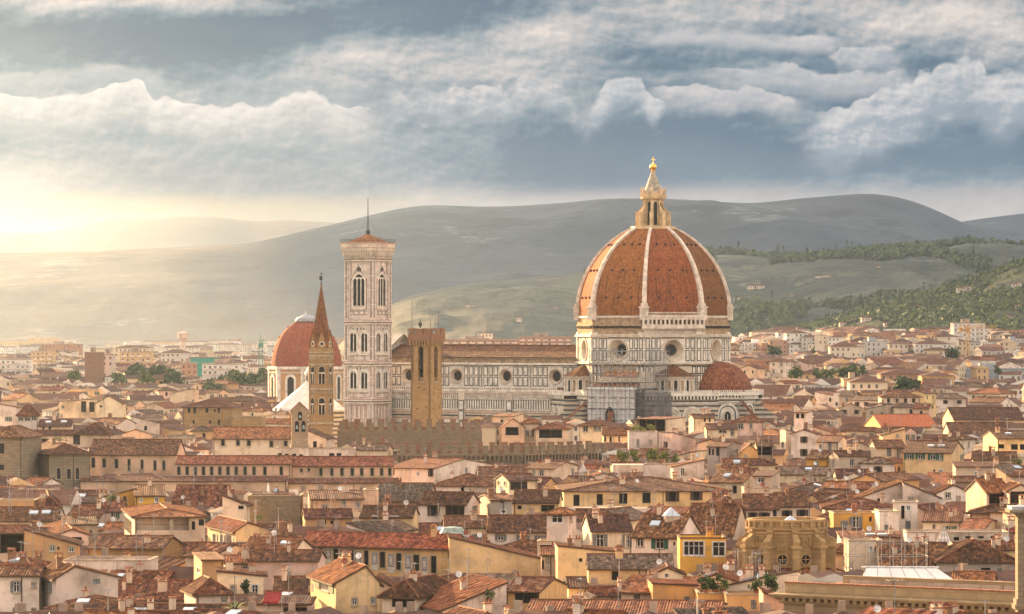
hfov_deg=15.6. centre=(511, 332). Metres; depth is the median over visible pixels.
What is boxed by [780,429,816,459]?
house
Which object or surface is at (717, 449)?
window
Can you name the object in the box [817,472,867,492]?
house
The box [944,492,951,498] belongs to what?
window
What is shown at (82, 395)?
house
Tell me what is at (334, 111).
sky
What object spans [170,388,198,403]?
house
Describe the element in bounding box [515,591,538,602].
window
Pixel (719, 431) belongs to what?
window
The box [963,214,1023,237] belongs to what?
hills
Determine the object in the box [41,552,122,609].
house
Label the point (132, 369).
tree
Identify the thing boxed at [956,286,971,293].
villa
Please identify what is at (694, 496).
window
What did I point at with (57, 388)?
house
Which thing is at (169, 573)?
house
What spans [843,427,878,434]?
house
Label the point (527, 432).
window
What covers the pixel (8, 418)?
window
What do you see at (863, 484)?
house
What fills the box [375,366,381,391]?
bell window
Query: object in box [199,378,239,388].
house
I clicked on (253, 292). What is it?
hills
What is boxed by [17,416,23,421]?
window
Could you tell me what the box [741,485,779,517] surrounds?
house
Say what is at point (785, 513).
window
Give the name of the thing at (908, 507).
window
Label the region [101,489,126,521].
house
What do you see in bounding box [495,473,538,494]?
house
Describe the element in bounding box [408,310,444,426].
stone tower
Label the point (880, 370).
house
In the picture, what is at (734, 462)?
house
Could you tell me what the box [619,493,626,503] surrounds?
window
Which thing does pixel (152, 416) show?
house
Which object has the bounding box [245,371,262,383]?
tree
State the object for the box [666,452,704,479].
house
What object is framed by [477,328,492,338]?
apartment block
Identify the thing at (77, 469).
window
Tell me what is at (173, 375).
tree
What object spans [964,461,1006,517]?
house
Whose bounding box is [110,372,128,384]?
tree
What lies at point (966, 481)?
house
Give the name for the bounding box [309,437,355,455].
house
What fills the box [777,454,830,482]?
house
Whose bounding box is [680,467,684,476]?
window
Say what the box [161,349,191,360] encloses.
apartment block
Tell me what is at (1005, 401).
house
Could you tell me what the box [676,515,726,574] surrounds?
house
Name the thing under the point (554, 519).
window
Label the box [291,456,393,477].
palace
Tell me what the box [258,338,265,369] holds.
crane
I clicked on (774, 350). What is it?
tree
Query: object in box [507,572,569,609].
house
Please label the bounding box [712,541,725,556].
window
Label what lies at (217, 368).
apartment block
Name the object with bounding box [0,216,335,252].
hills
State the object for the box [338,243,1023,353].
hills
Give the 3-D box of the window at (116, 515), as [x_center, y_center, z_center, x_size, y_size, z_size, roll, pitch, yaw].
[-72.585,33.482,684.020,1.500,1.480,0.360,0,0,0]
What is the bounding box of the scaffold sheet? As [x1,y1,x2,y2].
[586,386,637,422]
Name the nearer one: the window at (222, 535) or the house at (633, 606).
the house at (633, 606)
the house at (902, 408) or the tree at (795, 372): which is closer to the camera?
the house at (902, 408)
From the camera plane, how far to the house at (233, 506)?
650.00 m
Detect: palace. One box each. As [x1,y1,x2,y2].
[0,425,44,476]
[38,437,92,488]
[89,439,185,475]
[175,455,292,478]
[212,426,290,454]
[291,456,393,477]
[302,524,465,575]
[554,469,731,506]
[768,575,1014,613]
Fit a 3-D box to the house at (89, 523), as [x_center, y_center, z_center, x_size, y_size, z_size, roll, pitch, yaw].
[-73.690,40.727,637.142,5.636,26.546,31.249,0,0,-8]
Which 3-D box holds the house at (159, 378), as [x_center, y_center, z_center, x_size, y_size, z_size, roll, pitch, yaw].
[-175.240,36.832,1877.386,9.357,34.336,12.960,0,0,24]
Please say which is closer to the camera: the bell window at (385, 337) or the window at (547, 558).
the window at (547, 558)
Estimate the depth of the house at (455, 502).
653.83 m
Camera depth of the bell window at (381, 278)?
1337.68 m
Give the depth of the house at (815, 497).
736.61 m
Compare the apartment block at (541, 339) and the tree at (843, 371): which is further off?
the apartment block at (541, 339)
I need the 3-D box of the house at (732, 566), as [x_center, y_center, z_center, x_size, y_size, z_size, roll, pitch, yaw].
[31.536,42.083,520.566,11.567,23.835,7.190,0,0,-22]
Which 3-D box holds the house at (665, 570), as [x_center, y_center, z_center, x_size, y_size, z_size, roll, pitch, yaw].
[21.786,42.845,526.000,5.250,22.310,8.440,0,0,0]
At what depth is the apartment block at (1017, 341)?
2500.00 m
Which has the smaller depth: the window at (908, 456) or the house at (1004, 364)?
the window at (908, 456)
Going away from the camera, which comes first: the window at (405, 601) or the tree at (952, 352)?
the window at (405, 601)
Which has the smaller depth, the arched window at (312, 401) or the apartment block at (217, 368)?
the arched window at (312, 401)
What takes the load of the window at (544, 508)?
in the house at (543, 499)
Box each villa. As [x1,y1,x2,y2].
[515,317,521,321]
[747,285,764,289]
[815,275,830,277]
[838,321,846,326]
[860,316,871,322]
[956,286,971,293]
[1011,282,1020,287]
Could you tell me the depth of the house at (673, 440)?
1002.53 m
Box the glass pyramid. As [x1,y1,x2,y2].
[661,507,680,522]
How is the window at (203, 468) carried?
in the palace at (244, 465)
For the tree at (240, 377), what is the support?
on the ground
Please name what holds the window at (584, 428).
in the house at (591, 430)
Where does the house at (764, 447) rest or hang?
on the ground
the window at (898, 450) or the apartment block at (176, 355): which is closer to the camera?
the window at (898, 450)
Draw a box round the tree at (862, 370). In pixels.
[848,363,867,376]
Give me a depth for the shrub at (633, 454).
893.96 m
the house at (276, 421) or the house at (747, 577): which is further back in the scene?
the house at (276, 421)
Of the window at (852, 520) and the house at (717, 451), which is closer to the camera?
the window at (852, 520)
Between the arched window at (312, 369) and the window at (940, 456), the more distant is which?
the arched window at (312, 369)
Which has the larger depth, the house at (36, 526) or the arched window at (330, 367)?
the arched window at (330, 367)
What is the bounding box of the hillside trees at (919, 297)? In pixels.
[832,267,1023,330]
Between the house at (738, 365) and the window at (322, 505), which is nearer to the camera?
the window at (322, 505)
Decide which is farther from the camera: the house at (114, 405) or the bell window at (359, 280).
the bell window at (359, 280)
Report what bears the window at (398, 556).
in the palace at (428, 553)
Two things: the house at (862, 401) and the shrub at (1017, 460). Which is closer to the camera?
the shrub at (1017, 460)
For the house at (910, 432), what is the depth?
1077.54 m
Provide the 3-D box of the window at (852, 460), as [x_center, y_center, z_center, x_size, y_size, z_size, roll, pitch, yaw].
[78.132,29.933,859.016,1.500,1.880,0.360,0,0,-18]
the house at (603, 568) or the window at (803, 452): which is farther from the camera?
the window at (803, 452)
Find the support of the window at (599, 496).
in the palace at (633, 489)
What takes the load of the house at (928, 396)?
on the ground
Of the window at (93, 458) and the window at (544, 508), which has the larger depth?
the window at (93, 458)
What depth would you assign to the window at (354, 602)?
470.60 m
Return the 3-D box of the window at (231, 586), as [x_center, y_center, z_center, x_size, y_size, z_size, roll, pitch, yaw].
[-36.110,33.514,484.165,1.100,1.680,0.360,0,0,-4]
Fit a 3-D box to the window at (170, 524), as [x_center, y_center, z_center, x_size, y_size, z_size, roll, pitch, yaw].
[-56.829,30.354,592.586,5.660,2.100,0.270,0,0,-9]
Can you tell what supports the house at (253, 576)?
on the ground
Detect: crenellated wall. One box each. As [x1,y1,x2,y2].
[337,419,481,449]
[396,442,522,464]
[509,441,606,463]
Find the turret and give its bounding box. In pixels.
[542,507,580,542]
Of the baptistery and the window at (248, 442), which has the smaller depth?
the window at (248, 442)
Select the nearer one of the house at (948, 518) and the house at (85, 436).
the house at (948, 518)
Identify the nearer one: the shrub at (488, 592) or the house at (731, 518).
the shrub at (488, 592)
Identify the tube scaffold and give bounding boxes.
[843,536,928,570]
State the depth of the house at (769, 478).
745.55 m
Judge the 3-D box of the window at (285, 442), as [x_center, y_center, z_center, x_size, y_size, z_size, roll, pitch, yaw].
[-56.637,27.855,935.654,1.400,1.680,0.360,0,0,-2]
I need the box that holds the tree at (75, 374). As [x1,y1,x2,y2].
[65,369,80,379]
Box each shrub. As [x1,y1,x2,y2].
[105,493,120,500]
[240,578,249,593]
[252,515,263,520]
[485,589,495,601]
[615,450,629,462]
[628,449,640,462]
[631,424,637,430]
[636,425,645,430]
[646,447,657,460]
[647,424,654,430]
[657,451,670,462]
[671,453,678,462]
[698,575,711,592]
[709,573,722,591]
[718,578,728,592]
[747,578,762,593]
[763,572,779,591]
[1008,459,1022,462]
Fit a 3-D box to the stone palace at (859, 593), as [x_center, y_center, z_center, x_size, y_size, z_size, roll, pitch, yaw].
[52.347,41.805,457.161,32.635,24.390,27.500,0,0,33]
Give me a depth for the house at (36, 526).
620.25 m
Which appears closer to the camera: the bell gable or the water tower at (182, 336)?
the bell gable
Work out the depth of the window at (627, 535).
603.38 m
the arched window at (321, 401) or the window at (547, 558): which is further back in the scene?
the arched window at (321, 401)
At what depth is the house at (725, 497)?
684.38 m
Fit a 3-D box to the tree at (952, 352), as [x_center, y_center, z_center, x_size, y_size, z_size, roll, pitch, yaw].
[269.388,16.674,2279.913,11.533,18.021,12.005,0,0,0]
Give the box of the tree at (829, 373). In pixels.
[821,367,835,377]
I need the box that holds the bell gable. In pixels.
[289,402,309,447]
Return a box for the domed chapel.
[267,297,343,406]
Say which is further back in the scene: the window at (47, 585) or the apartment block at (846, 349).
the apartment block at (846, 349)
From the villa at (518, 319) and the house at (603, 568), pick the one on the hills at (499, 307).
the villa at (518, 319)
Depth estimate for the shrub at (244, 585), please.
480.91 m
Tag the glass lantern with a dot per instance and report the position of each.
(454, 530)
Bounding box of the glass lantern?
[440,526,466,536]
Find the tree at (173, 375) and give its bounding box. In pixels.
[162,369,184,383]
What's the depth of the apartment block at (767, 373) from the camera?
1850.00 m
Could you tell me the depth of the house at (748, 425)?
1055.33 m
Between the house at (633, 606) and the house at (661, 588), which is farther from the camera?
the house at (661, 588)
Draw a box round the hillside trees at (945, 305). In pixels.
[765,257,1023,330]
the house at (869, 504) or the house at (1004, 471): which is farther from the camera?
the house at (1004, 471)
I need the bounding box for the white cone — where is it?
[936,524,951,543]
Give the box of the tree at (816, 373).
[812,367,823,378]
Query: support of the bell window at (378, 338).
in the bell tower at (368, 257)
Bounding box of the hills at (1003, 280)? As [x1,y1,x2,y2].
[846,266,1023,331]
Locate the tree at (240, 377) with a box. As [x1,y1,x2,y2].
[225,369,247,383]
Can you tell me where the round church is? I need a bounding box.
[735,515,840,572]
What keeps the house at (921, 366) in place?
on the ground
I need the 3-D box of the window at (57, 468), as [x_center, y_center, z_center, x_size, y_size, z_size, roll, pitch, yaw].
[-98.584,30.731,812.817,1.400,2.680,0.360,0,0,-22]
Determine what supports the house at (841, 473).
on the ground
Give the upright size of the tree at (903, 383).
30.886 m
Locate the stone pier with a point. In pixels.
(1017, 511)
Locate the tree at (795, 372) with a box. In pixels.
[787,365,803,377]
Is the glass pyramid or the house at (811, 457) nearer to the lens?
the glass pyramid
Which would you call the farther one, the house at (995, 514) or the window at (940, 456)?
the window at (940, 456)
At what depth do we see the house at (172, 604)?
444.94 m
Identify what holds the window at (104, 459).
in the palace at (157, 457)
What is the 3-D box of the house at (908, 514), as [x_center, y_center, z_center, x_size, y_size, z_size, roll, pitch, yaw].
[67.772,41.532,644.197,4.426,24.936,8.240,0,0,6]
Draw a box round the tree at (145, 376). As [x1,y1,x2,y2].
[137,368,155,382]
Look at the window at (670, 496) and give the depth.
762.74 m
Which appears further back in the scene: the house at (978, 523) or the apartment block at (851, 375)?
the apartment block at (851, 375)
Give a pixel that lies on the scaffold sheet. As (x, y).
(619, 402)
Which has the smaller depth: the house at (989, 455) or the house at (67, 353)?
the house at (989, 455)
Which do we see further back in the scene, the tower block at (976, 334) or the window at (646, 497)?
the tower block at (976, 334)
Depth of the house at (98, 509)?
683.79 m
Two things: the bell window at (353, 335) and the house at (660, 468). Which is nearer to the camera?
the house at (660, 468)
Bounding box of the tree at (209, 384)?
[202,377,224,389]
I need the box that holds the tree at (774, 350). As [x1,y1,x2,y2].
[766,345,784,355]
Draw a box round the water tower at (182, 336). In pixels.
[178,331,187,348]
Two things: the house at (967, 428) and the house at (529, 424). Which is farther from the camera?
the house at (529, 424)
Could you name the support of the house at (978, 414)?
on the ground
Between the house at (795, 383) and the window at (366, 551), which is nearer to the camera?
the window at (366, 551)
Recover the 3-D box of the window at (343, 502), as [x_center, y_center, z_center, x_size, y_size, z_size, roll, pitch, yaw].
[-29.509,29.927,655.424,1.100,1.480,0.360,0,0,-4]
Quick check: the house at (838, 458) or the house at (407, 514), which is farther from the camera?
the house at (838, 458)
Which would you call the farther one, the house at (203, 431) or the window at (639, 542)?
the house at (203, 431)
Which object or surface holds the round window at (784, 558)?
in the round church
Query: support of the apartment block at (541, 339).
on the ground
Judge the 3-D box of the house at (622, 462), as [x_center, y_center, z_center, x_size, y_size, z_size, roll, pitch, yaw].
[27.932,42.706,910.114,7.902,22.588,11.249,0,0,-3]
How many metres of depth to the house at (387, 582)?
482.00 m
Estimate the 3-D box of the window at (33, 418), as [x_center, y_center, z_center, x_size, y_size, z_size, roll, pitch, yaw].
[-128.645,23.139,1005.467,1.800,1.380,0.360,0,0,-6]
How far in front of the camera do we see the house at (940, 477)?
814.27 m
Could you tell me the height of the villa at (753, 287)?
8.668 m
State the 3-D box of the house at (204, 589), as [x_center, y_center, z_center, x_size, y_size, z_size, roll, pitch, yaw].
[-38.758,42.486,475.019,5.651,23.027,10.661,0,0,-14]
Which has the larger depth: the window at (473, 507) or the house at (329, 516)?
the window at (473, 507)
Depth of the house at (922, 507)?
669.25 m
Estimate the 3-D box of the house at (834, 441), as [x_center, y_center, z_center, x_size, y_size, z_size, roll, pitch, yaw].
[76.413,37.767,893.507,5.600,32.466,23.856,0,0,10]
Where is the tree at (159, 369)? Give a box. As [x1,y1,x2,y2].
[149,364,171,375]
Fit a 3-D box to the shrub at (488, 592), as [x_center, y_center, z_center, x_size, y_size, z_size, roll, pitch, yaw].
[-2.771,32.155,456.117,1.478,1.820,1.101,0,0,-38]
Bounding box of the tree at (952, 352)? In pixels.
[944,346,959,358]
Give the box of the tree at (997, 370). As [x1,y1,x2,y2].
[994,366,1001,373]
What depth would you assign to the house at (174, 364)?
2474.48 m
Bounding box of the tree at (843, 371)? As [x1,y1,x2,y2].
[835,366,854,377]
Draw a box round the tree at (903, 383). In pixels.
[892,375,922,389]
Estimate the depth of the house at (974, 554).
545.86 m
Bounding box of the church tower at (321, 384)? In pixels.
[309,273,333,435]
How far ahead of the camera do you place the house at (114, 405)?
1180.00 m
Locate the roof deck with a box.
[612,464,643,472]
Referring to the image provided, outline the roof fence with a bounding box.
[274,489,297,494]
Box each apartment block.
[0,355,32,372]
[31,347,55,364]
[40,341,82,354]
[84,347,104,382]
[104,349,116,376]
[115,345,152,351]
[119,347,153,363]
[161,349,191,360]
[180,358,197,376]
[188,349,219,376]
[201,359,242,379]
[444,336,518,344]
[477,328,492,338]
[518,333,572,344]
[743,336,768,353]
[765,369,769,377]
[789,369,845,378]
[827,342,859,357]
[840,368,857,386]
[845,376,887,389]
[858,337,887,355]
[875,368,929,379]
[887,342,907,352]
[912,340,949,353]
[917,372,953,386]
[965,363,1023,378]
[1009,337,1023,344]
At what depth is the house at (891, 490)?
692.00 m
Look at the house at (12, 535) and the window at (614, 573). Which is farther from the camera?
the house at (12, 535)
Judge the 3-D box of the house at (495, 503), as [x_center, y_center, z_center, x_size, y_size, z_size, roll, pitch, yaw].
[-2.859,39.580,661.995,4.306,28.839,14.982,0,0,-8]
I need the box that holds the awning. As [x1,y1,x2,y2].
[263,592,281,609]
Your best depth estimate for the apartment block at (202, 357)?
2250.00 m
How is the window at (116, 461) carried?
in the palace at (157, 457)
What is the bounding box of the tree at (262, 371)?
[257,368,266,381]
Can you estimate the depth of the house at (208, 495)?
709.35 m
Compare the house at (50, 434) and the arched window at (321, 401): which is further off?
the arched window at (321, 401)
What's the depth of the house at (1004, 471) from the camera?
804.70 m
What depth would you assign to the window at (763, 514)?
684.05 m
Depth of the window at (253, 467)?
822.51 m
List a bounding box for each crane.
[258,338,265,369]
[959,321,996,356]
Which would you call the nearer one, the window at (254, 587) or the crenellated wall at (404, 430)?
the window at (254, 587)
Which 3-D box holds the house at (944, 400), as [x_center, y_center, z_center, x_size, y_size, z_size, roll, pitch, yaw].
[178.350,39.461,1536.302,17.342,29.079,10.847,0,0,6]
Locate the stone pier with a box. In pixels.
[1005,505,1023,611]
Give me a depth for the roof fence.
663.30 m
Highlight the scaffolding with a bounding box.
[589,349,679,418]
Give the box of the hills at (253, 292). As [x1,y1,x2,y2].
[0,194,1023,351]
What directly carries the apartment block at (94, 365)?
on the ground
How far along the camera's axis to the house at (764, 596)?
466.00 m
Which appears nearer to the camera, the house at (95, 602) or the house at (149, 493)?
the house at (95, 602)
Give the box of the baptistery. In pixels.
[273,366,343,446]
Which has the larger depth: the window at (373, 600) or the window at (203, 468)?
the window at (203, 468)
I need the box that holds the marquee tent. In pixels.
[861,566,951,578]
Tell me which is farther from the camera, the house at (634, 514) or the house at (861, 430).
the house at (861, 430)
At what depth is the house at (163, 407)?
1493.60 m
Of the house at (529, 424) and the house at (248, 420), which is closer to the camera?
the house at (529, 424)
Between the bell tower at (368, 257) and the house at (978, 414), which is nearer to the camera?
the house at (978, 414)
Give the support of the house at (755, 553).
on the ground
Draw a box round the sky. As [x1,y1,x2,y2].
[0,0,1023,232]
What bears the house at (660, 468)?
on the ground
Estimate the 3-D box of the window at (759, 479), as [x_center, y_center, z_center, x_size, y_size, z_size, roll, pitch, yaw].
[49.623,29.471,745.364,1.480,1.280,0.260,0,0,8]
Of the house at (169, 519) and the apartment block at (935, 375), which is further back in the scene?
the apartment block at (935, 375)
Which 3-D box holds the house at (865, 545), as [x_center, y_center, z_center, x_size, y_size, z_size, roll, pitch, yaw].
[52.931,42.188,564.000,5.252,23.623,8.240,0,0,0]
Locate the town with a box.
[0,325,1023,382]
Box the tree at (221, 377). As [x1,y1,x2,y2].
[217,375,236,381]
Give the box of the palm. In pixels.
[222,601,247,609]
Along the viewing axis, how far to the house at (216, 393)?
1629.16 m
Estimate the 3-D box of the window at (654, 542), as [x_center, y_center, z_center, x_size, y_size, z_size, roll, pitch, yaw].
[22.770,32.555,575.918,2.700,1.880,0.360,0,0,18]
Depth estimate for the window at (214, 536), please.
577.44 m
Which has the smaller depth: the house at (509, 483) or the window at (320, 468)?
the house at (509, 483)
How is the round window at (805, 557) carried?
in the round church
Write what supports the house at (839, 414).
on the ground
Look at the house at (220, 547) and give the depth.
542.24 m
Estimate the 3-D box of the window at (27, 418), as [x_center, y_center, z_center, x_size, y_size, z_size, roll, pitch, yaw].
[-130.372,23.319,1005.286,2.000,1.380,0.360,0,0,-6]
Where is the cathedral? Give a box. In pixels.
[392,157,785,428]
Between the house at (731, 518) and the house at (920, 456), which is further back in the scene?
the house at (920, 456)
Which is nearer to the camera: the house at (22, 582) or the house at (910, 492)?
the house at (22, 582)
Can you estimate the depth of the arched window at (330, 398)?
998.82 m
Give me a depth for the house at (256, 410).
1407.19 m
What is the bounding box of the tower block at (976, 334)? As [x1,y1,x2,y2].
[950,319,984,341]
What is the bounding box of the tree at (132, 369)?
[124,362,146,374]
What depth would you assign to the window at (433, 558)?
591.13 m
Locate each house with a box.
[0,396,22,425]
[0,469,29,487]
[0,479,39,505]
[0,484,64,526]
[0,524,30,561]
[0,530,51,565]
[0,550,46,611]
[1,392,40,403]
[2,475,14,479]
[15,405,40,429]
[18,475,54,489]
[23,509,83,561]
[26,476,64,485]
[32,520,50,530]
[33,384,69,392]
[35,429,74,443]
[36,475,62,507]
[38,412,73,429]
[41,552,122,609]
[43,511,91,544]
[43,586,135,609]
[58,351,70,355]
[58,395,101,418]
[61,389,90,398]
[63,494,98,533]
[64,546,158,572]
[67,484,108,522]
[69,386,102,398]
[70,419,124,447]
[73,473,109,504]
[79,462,288,491]
[81,479,109,504]
[82,588,136,613]
[85,512,183,555]
[94,394,127,417]
[98,413,136,430]
[98,517,123,532]
[101,487,135,505]
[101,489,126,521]
[101,561,191,602]
[104,593,230,609]
[110,558,167,578]
[116,363,129,367]
[116,569,174,578]
[120,503,208,541]
[122,388,156,395]
[122,428,153,438]
[122,536,184,569]
[123,399,145,411]
[126,415,160,433]
[134,413,167,419]
[134,476,165,504]
[135,609,195,613]
[142,398,181,413]
[144,363,156,367]
[151,433,195,443]
[153,371,166,384]
[153,386,176,398]
[170,361,185,366]
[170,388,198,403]
[171,467,234,506]
[176,527,207,554]
[179,575,235,603]
[181,398,244,426]
[181,520,241,566]
[182,439,210,454]
[185,424,212,438]
[192,551,225,580]
[193,575,260,613]
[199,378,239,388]
[204,503,273,541]
[205,389,228,398]
[216,558,267,594]
[222,475,253,521]
[223,540,249,568]
[225,390,266,404]
[228,596,316,611]
[232,416,265,425]
[238,521,314,553]
[242,398,272,415]
[247,493,303,524]
[248,532,326,589]
[255,507,297,536]
[264,562,310,595]
[266,414,290,425]
[273,565,310,591]
[276,447,309,455]
[288,463,398,490]
[301,489,353,526]
[306,551,383,612]
[307,471,364,511]
[308,428,335,446]
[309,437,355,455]
[345,520,411,532]
[356,437,393,455]
[359,483,419,532]
[362,488,378,504]
[376,569,449,612]
[376,572,396,611]
[377,469,436,504]
[377,501,418,532]
[393,448,493,483]
[397,561,459,580]
[416,491,480,521]
[418,503,442,532]
[420,560,507,613]
[434,460,495,491]
[441,503,487,536]
[443,599,510,613]
[444,569,516,583]
[446,519,540,575]
[448,548,493,581]
[475,462,524,479]
[478,475,513,517]
[486,505,546,544]
[491,413,523,423]
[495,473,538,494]
[500,414,525,449]
[503,528,537,552]
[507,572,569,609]
[512,476,562,513]
[521,418,540,445]
[525,457,578,479]
[526,599,727,613]
[532,420,575,449]
[535,468,557,488]
[536,536,557,555]
[539,541,555,575]
[554,535,614,579]
[559,459,596,483]
[562,577,628,613]
[564,576,588,596]
[575,496,606,522]
[576,420,609,448]
[580,450,604,470]
[581,509,632,552]
[585,545,673,584]
[587,558,625,598]
[588,469,618,479]
[602,427,629,443]
[606,487,642,529]
[609,448,645,460]
[609,461,642,472]
[619,571,653,598]
[624,574,696,584]
[628,431,657,448]
[630,490,702,567]
[635,416,684,431]
[637,437,668,460]
[643,458,673,477]
[646,504,689,512]
[647,559,686,578]
[647,578,699,599]
[658,424,696,451]
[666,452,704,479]
[667,446,706,459]
[672,599,749,613]
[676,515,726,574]
[688,408,714,432]
[688,488,746,539]
[690,551,740,587]
[692,550,777,578]
[694,578,723,599]
[696,435,720,450]
[704,420,737,437]
[706,434,742,475]
[706,486,746,510]
[708,464,758,499]
[718,559,799,592]
[721,446,750,467]
[723,590,758,610]
[732,415,765,435]
[733,361,745,367]
[734,442,759,457]
[740,363,766,378]
[741,482,781,492]
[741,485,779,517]
[746,360,770,369]
[750,458,777,469]
[752,470,780,487]
[752,551,780,577]
[753,434,773,461]
[758,573,797,610]
[759,410,786,429]
[763,396,802,411]
[763,424,779,435]
[768,358,795,378]
[773,488,812,516]
[775,377,802,387]
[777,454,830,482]
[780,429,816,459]
[786,472,830,491]
[790,422,822,458]
[793,395,816,404]
[793,410,812,431]
[794,360,816,370]
[804,440,831,465]
[809,492,842,502]
[812,408,847,427]
[812,425,840,434]
[814,390,836,406]
[814,477,859,503]
[815,422,847,449]
[816,466,878,491]
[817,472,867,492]
[817,507,868,526]
[819,483,892,512]
[827,438,867,471]
[828,500,874,530]
[832,458,868,480]
[835,402,863,416]
[835,542,843,569]
[836,512,903,542]
[837,422,864,433]
[839,390,858,405]
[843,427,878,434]
[844,534,882,571]
[849,438,870,450]
[851,395,877,408]
[851,468,921,487]
[853,479,903,503]
[857,363,871,369]
[858,457,898,472]
[858,578,936,613]
[864,414,936,429]
[866,404,893,420]
[867,357,903,365]
[868,430,905,457]
[870,369,892,371]
[874,509,899,530]
[874,525,947,565]
[875,423,916,445]
[876,389,921,403]
[877,424,905,443]
[891,403,913,413]
[892,500,917,530]
[896,362,926,370]
[897,498,952,528]
[898,480,941,503]
[902,435,964,474]
[903,529,1008,541]
[909,386,937,416]
[913,402,932,417]
[922,494,965,528]
[925,469,952,485]
[928,600,988,613]
[929,472,965,503]
[931,430,977,454]
[931,536,1014,571]
[936,393,966,408]
[937,369,957,379]
[942,407,1023,425]
[942,418,1006,435]
[947,467,984,487]
[951,461,996,477]
[951,570,997,580]
[958,518,996,528]
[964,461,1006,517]
[966,387,1016,403]
[966,495,1007,517]
[968,395,1013,406]
[969,356,1002,365]
[969,381,998,391]
[971,440,1017,462]
[978,519,1014,556]
[982,418,1023,452]
[985,503,1018,528]
[994,361,1020,367]
[994,454,1023,482]
[998,494,1023,526]
[1000,469,1023,503]
[1006,516,1014,532]
[1009,468,1023,484]
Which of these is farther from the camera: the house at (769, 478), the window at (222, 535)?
the house at (769, 478)
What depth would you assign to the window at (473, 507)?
658.33 m
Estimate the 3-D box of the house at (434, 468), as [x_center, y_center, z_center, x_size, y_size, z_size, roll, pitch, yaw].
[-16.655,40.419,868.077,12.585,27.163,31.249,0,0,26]
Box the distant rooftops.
[0,338,1023,613]
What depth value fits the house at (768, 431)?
1116.52 m
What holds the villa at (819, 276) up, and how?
on the hills at (499, 307)
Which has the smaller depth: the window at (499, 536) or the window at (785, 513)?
the window at (499, 536)
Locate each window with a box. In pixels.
[0,444,3,453]
[5,416,11,421]
[10,580,20,593]
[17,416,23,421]
[24,416,30,421]
[30,416,36,420]
[30,582,36,588]
[43,579,51,593]
[48,544,55,551]
[56,467,61,479]
[66,468,71,479]
[67,546,74,552]
[73,435,79,444]
[75,467,79,479]
[81,401,85,411]
[89,402,93,411]
[90,457,95,467]
[93,579,99,583]
[101,458,106,467]
[111,513,118,518]
[113,459,118,468]
[122,496,127,505]
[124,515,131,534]
[127,459,130,470]
[137,518,171,529]
[140,459,143,468]
[152,460,156,470]
[154,497,158,502]
[161,460,165,470]
[172,518,190,529]
[176,466,181,475]
[184,466,189,475]
[199,519,203,524]
[201,466,205,475]
[209,466,213,475]
[212,533,217,541]
[217,466,222,475]
[219,534,223,541]
[220,597,227,603]
[225,466,230,475]
[230,584,236,593]
[234,466,238,475]
[242,466,247,475]
[246,440,250,445]
[251,466,256,475]
[251,584,258,593]
[262,466,267,475]
[269,440,273,446]
[278,466,283,475]
[283,440,287,446]
[283,607,306,611]
[310,365,314,383]
[310,397,314,414]
[315,581,333,593]
[318,365,325,383]
[318,397,325,414]
[319,467,322,475]
[321,504,328,507]
[328,365,331,383]
[328,397,331,414]
[330,467,333,475]
[331,548,338,559]
[340,467,343,475]
[341,500,346,506]
[348,326,358,354]
[348,366,358,391]
[348,549,354,560]
[350,262,366,308]
[350,467,353,475]
[350,597,358,606]
[355,501,360,508]
[359,326,368,354]
[359,366,368,391]
[363,550,369,565]
[370,467,373,475]
[370,597,377,605]
[375,326,382,354]
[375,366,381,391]
[376,262,387,308]
[378,551,386,568]
[379,467,383,475]
[382,326,388,354]
[382,366,388,391]
[388,467,391,475]
[392,599,413,606]
[394,552,402,570]
[412,554,419,571]
[427,504,439,516]
[428,467,432,476]
[429,555,437,573]
[445,504,463,514]
[472,505,477,513]
[495,533,506,540]
[500,509,506,513]
[510,482,526,489]
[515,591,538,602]
[516,534,529,540]
[525,430,529,436]
[535,535,545,538]
[541,505,554,511]
[545,556,550,569]
[551,514,562,523]
[573,495,579,505]
[582,426,587,431]
[593,533,607,546]
[597,494,602,504]
[605,407,614,421]
[612,571,617,580]
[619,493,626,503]
[623,534,631,547]
[635,539,644,547]
[636,420,664,430]
[636,439,639,446]
[642,493,650,502]
[651,539,667,549]
[666,490,678,501]
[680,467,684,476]
[683,540,704,555]
[690,492,701,500]
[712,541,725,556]
[716,448,719,455]
[718,430,726,433]
[732,486,736,493]
[738,423,743,429]
[748,512,757,517]
[751,600,755,608]
[756,552,762,563]
[757,477,764,482]
[759,512,769,516]
[776,553,788,565]
[782,510,792,516]
[797,509,807,516]
[800,436,807,442]
[800,449,807,456]
[801,553,810,565]
[841,520,847,527]
[849,516,861,527]
[850,458,854,466]
[868,546,872,551]
[874,466,881,472]
[887,448,890,455]
[896,448,901,456]
[901,506,904,518]
[904,453,913,459]
[905,521,910,528]
[906,505,910,510]
[915,453,924,459]
[928,454,937,460]
[938,454,942,460]
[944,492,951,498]
[946,525,955,528]
[989,494,1003,503]
[1010,491,1023,503]
[1011,444,1017,449]
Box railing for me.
[282,595,309,602]
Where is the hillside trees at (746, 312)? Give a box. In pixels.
[583,234,1023,336]
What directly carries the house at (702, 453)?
on the ground
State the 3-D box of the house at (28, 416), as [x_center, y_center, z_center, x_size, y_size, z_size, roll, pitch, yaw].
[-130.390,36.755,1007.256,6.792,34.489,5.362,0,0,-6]
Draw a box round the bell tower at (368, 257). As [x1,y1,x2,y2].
[340,221,395,426]
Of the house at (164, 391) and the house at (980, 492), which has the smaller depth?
the house at (980, 492)
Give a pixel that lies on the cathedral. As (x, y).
(653, 278)

